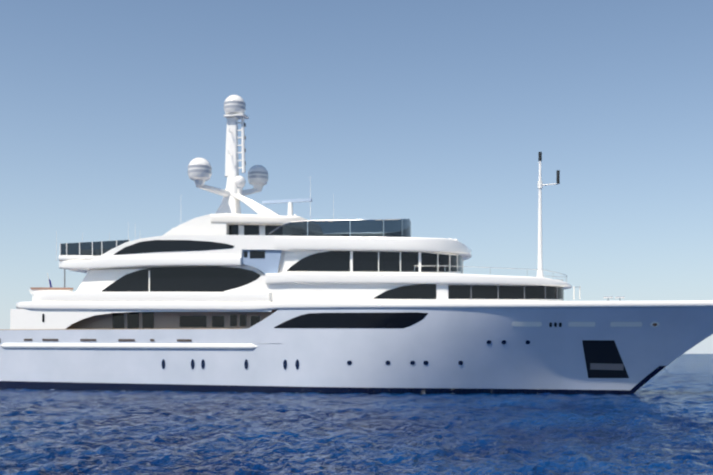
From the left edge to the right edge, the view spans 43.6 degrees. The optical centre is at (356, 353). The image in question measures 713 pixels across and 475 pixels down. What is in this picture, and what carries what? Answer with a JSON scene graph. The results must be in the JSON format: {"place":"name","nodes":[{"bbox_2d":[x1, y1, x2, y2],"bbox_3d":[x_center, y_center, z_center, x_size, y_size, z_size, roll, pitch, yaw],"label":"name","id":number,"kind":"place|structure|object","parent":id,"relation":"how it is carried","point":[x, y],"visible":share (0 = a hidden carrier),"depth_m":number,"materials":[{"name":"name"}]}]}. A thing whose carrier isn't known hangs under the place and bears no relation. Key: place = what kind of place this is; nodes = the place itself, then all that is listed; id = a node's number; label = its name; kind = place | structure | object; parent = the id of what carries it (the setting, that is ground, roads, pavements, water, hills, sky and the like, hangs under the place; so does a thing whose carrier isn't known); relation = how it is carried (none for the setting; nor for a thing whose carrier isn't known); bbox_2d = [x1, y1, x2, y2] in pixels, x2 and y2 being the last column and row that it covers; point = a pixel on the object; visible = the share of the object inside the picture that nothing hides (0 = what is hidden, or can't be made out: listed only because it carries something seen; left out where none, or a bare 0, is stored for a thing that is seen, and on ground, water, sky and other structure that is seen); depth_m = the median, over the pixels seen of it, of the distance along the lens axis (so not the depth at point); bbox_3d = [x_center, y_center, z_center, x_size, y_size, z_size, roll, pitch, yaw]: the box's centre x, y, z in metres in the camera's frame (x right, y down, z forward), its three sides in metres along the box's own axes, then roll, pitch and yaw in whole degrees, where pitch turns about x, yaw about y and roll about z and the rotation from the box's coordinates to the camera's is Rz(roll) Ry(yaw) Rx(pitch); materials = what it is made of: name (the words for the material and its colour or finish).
{"place":"outdoors","nodes":[
{"label":"outdoors","id":0,"kind":"place"},
{"bbox_2d":[0,0,712,353],"label":"sky","id":1,"kind":"structure","parent":0,"point":[437,115],"materials":[{"name":"blue"}]},
{"bbox_2d":[681,354,712,355],"bbox_3d":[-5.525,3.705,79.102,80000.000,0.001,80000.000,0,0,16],"label":"sea water","id":2,"kind":"structure","parent":0,"point":[697,355],"depth_m":1794.76,"materials":[{"name":"blue liquid"}]},
{"bbox_2d":[0,95,712,394],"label":"yacht","id":3,"kind":"object","parent":2,"relation":"on","point":[227,296],"visible":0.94,"depth_m":73.42,"materials":[{"name":"paint"}]},
{"bbox_2d":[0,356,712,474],"bbox_3d":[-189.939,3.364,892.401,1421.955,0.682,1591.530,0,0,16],"label":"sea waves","id":4,"kind":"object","parent":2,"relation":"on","point":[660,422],"visible":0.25,"depth_m":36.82,"materials":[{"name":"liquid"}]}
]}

